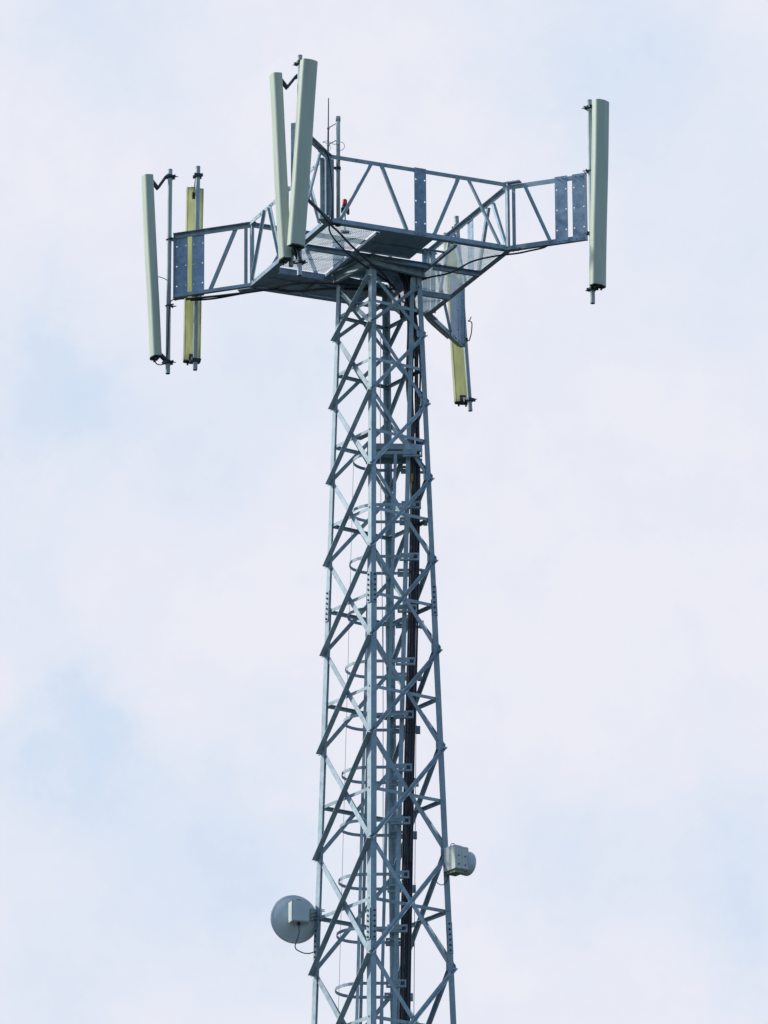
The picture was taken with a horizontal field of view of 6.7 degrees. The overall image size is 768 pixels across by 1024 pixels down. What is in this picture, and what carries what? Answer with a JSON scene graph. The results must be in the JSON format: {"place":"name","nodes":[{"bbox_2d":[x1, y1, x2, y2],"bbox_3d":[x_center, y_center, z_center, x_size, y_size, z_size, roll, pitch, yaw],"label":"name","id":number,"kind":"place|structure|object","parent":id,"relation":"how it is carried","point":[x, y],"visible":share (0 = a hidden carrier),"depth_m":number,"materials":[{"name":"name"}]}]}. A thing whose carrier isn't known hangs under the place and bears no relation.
{"place":"outdoors","nodes":[
{"label":"outdoors","id":0,"kind":"place"},
{"bbox_2d":[0,0,767,1023],"label":"sky","id":1,"kind":"structure","parent":0,"point":[600,503],"materials":[{"name":"white"}]},
{"label":"ground","id":2,"kind":"structure","parent":0,"visible":0},
{"bbox_2d":[308,253,457,1023],"bbox_3d":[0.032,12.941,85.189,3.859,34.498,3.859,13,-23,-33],"label":"lattice mast","id":3,"kind":"object","parent":2,"relation":"on","point":[371,943],"visible":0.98,"depth_m":88.85,"materials":[{"name":"metal"}]},
{"bbox_2d":[270,895,324,943],"bbox_3d":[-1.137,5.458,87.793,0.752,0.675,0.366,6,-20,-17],"label":"microwave dish","id":4,"kind":"object","parent":3,"relation":"attached to","point":[289,914],"visible":1,"depth_m":87.75,"materials":[{"name":"grey paint"}]},
{"bbox_2d":[295,925,318,953],"bbox_3d":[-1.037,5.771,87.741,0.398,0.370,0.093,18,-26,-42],"label":"dish cable","id":5,"kind":"object","parent":4,"relation":"hanging from","point":[296,942],"visible":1,"depth_m":87.61,"materials":[{"name":"black rubber"}]},
{"bbox_2d":[173,123,587,347],"bbox_3d":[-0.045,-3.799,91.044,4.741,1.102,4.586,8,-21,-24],"label":"antenna platform","id":6,"kind":"structure","parent":3,"relation":"on","point":[393,242],"depth_m":90.45,"materials":[{"name":"metal"}]},
{"bbox_2d":[165,169,175,374],"bbox_3d":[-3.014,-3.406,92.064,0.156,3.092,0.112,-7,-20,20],"label":"mounting pole","id":7,"kind":"object","parent":6,"relation":"attached to","point":[169,239],"visible":1,"depth_m":92.07,"materials":[{"name":"metal"}]},
{"bbox_2d":[141,173,177,364],"bbox_3d":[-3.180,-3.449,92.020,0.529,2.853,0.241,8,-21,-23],"label":"panel antenna","id":8,"kind":"object","parent":7,"relation":"attached to","point":[149,183],"visible":1,"depth_m":91.89,"materials":[{"name":"grey paint"}]},
{"bbox_2d":[154,298,183,364],"bbox_3d":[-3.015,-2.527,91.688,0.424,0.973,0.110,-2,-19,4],"label":"jumper cable","id":9,"kind":"object","parent":7,"relation":"attached to","point":[168,329],"visible":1,"depth_m":91.74,"materials":[{"name":"black rubber"}]},
{"bbox_2d":[193,166,199,370],"bbox_3d":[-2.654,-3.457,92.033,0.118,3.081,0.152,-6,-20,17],"label":"mounting pole","id":10,"kind":"object","parent":6,"relation":"attached to","point":[197,223],"visible":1,"depth_m":91.85,"materials":[{"name":"metal"}]},
{"bbox_2d":[183,173,203,364],"bbox_3d":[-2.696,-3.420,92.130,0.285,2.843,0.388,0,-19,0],"label":"panel antenna","id":11,"kind":"object","parent":10,"relation":"attached to","point":[188,358],"visible":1,"depth_m":92.04,"materials":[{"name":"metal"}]},
{"bbox_2d":[190,282,382,300],"bbox_3d":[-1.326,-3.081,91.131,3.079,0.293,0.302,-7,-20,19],"label":"jumper cable","id":12,"kind":"object","parent":6,"relation":"attached to","point":[289,285],"visible":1,"depth_m":90.95,"materials":[{"name":"black rubber"}]},
{"bbox_2d":[186,287,395,299],"bbox_3d":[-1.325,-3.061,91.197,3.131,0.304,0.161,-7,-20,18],"label":"jumper cable","id":13,"kind":"object","parent":6,"relation":"attached to","point":[268,289],"visible":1,"depth_m":91.28,"materials":[{"name":"black rubber"}]},
{"bbox_2d":[289,105,296,266],"bbox_3d":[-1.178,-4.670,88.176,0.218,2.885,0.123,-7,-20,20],"label":"mounting pole","id":14,"kind":"object","parent":6,"relation":"attached to","point":[291,260],"visible":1,"depth_m":87.71,"materials":[{"name":"metal"}]},
{"bbox_2d":[269,72,296,264],"bbox_3d":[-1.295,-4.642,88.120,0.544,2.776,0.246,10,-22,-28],"label":"panel antenna","id":15,"kind":"object","parent":14,"relation":"attached to","point":[278,83],"visible":1,"depth_m":87.98,"materials":[{"name":"grey paint"}]},
{"bbox_2d":[297,55,301,275],"bbox_3d":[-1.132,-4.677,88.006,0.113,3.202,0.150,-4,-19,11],"label":"mounting pole","id":16,"kind":"object","parent":6,"relation":"attached to","point":[299,269],"visible":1,"depth_m":87.54,"materials":[{"name":"metal"}]},
{"bbox_2d":[287,58,317,264],"bbox_3d":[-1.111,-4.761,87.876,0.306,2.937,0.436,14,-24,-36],"label":"panel antenna","id":17,"kind":"object","parent":16,"relation":"attached to","point":[302,156],"visible":1,"depth_m":87.79,"materials":[{"name":"grey paint"}]},
{"bbox_2d":[332,116,340,226],"bbox_3d":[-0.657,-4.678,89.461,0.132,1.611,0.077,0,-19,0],"label":"instrument post","id":18,"kind":"object","parent":6,"relation":"on","point":[338,119],"visible":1,"depth_m":89.43,"materials":[{"name":"metal"}]},
{"bbox_2d":[327,98,335,150],"bbox_3d":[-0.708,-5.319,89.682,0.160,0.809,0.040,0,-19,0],"label":"whip antenna","id":19,"kind":"object","parent":18,"relation":"attached to","point":[328,127],"visible":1,"depth_m":89.65,"materials":[{"name":"metal"}]},
{"bbox_2d":[322,141,344,185],"bbox_3d":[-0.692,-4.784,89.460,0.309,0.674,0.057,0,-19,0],"label":"coiled cable","id":20,"kind":"object","parent":18,"relation":"attached to","point":[336,154],"visible":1,"depth_m":89.52,"materials":[{"name":"rubber"}]},
{"bbox_2d":[341,199,348,233],"bbox_3d":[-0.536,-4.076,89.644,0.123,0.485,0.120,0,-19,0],"label":"warning beacon","id":21,"kind":"object","parent":6,"relation":"on","point":[344,202],"visible":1,"depth_m":89.63,"materials":[{"name":"plastic"}]},
{"bbox_2d":[308,197,395,288],"bbox_3d":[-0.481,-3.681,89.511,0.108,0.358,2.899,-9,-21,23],"label":"jumper cable","id":22,"kind":"object","parent":6,"relation":"attached to","point":[348,242],"visible":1,"depth_m":89.57,"materials":[{"name":"black rubber"}]},
{"bbox_2d":[312,140,393,288],"bbox_3d":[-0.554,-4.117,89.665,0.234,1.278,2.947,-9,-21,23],"label":"jumper cable","id":23,"kind":"object","parent":6,"relation":"attached to","point":[351,256],"visible":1,"depth_m":89.23,"materials":[{"name":"black rubber"}]},
{"bbox_2d":[398,294,448,338],"bbox_3d":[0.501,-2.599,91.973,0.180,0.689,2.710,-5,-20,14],"label":"jumper cable","id":24,"kind":"object","parent":6,"relation":"hanging from","point":[433,325],"visible":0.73,"depth_m":92.56,"materials":[{"name":"black rubber"}]},
{"bbox_2d":[454,216,472,411],"bbox_3d":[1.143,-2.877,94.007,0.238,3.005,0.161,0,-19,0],"label":"mounting pole","id":25,"kind":"object","parent":6,"relation":"attached to","point":[466,354],"visible":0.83,"depth_m":93.76,"materials":[{"name":"metal"}]},
{"bbox_2d":[443,224,476,406],"bbox_3d":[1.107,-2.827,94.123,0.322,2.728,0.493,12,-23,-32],"label":"panel antenna","id":26,"kind":"object","parent":25,"relation":"attached to","point":[459,377],"visible":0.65,"depth_m":93.88,"materials":[{"name":"plastic"}]},
{"bbox_2d":[468,317,472,340],"bbox_3d":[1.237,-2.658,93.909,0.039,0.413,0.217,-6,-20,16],"label":"jumper cable","id":27,"kind":"object","parent":25,"relation":"attached to","point":[471,327],"visible":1,"depth_m":93.94,"materials":[{"name":"black rubber"}]},
{"bbox_2d":[400,245,548,316],"bbox_3d":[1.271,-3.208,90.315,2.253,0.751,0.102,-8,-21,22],"label":"jumper cable","id":28,"kind":"object","parent":6,"relation":"attached to","point":[474,261],"visible":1,"depth_m":90.36,"materials":[{"name":"black rubber"}]},
{"bbox_2d":[583,99,594,303],"bbox_3d":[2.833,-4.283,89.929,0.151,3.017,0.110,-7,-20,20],"label":"mounting pole","id":29,"kind":"object","parent":6,"relation":"attached to","point":[588,171],"visible":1,"depth_m":90.08,"materials":[{"name":"metal"}]},
{"bbox_2d":[582,99,608,291],"bbox_3d":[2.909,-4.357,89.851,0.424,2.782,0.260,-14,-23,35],"label":"panel antenna","id":30,"kind":"object","parent":29,"relation":"attached to","point":[599,108],"visible":1,"depth_m":89.73,"materials":[{"name":"grey paint"}]},
{"bbox_2d":[335,278,427,1023],"bbox_3d":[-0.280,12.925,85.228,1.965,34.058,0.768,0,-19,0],"label":"caged ladder","id":31,"kind":"object","parent":3,"relation":"attached to","point":[405,557],"visible":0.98,"depth_m":88.44,"materials":[{"name":"metal"}]},
{"bbox_2d":[380,326,382,658],"bbox_3d":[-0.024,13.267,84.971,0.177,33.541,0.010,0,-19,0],"label":"conduit","id":32,"kind":"object","parent":3,"relation":"attached to","point":[380,482],"visible":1,"depth_m":89.76,"materials":[{"name":"metal"}]},
{"bbox_2d":[398,272,410,1023],"bbox_3d":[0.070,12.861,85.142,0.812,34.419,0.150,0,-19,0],"label":"feeder cable","id":33,"kind":"object","parent":3,"relation":"attached to","point":[399,274],"visible":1,"depth_m":88.56,"materials":[{"name":"black rubber"}]},
{"bbox_2d":[399,273,410,992],"bbox_3d":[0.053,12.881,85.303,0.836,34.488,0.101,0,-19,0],"label":"feeder cable","id":34,"kind":"object","parent":3,"relation":"attached to","point":[410,490],"visible":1,"depth_m":89.95,"materials":[{"name":"black rubber"}]},
{"bbox_2d":[401,273,412,1023],"bbox_3d":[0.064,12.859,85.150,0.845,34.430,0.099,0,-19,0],"label":"feeder cable","id":35,"kind":"object","parent":3,"relation":"attached to","point":[404,880],"visible":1,"depth_m":88.69,"materials":[{"name":"black rubber"}]},
{"bbox_2d":[403,273,414,1019],"bbox_3d":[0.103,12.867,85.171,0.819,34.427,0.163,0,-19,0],"label":"feeder cable","id":36,"kind":"object","parent":3,"relation":"attached to","point":[409,699],"visible":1,"depth_m":88.70,"materials":[{"name":"black rubber"}]},
{"bbox_2d":[405,274,416,1019],"bbox_3d":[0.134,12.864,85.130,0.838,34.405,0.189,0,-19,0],"label":"feeder cable","id":37,"kind":"object","parent":3,"relation":"attached to","point":[412,667],"visible":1,"depth_m":88.86,"materials":[{"name":"black rubber"}]},
{"bbox_2d":[405,274,418,1020],"bbox_3d":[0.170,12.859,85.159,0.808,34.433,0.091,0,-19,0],"label":"feeder cable","id":38,"kind":"object","parent":3,"relation":"attached to","point":[414,683],"visible":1,"depth_m":88.75,"materials":[{"name":"black rubber"}]},
{"bbox_2d":[409,280,415,631],"bbox_3d":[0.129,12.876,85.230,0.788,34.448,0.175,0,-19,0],"label":"feeder cable","id":39,"kind":"object","parent":3,"relation":"attached to","point":[415,460],"visible":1,"depth_m":89.91,"materials":[{"name":"black rubber"}]},
{"bbox_2d":[409,275,416,692],"bbox_3d":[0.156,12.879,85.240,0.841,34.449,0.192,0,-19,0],"label":"feeder cable","id":40,"kind":"object","parent":3,"relation":"attached to","point":[416,395],"visible":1,"depth_m":90.47,"materials":[{"name":"black rubber"}]},
{"bbox_2d":[408,275,420,1020],"bbox_3d":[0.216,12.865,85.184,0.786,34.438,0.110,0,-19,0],"label":"feeder cable","id":41,"kind":"object","parent":3,"relation":"attached to","point":[416,662],"visible":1,"depth_m":88.68,"materials":[{"name":"black rubber"}]},
{"bbox_2d":[414,307,416,971],"bbox_3d":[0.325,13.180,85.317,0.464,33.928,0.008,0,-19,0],"label":"earth wire","id":42,"kind":"object","parent":3,"relation":"hanging from","point":[415,836],"visible":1,"depth_m":88.10,"materials":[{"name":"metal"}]},
{"bbox_2d":[444,843,475,876],"bbox_3d":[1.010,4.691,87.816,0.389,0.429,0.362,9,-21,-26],"label":"radio link","id":43,"kind":"object","parent":3,"relation":"attached to","point":[459,860],"visible":1,"depth_m":87.69,"materials":[{"name":"paint"}]}
]}

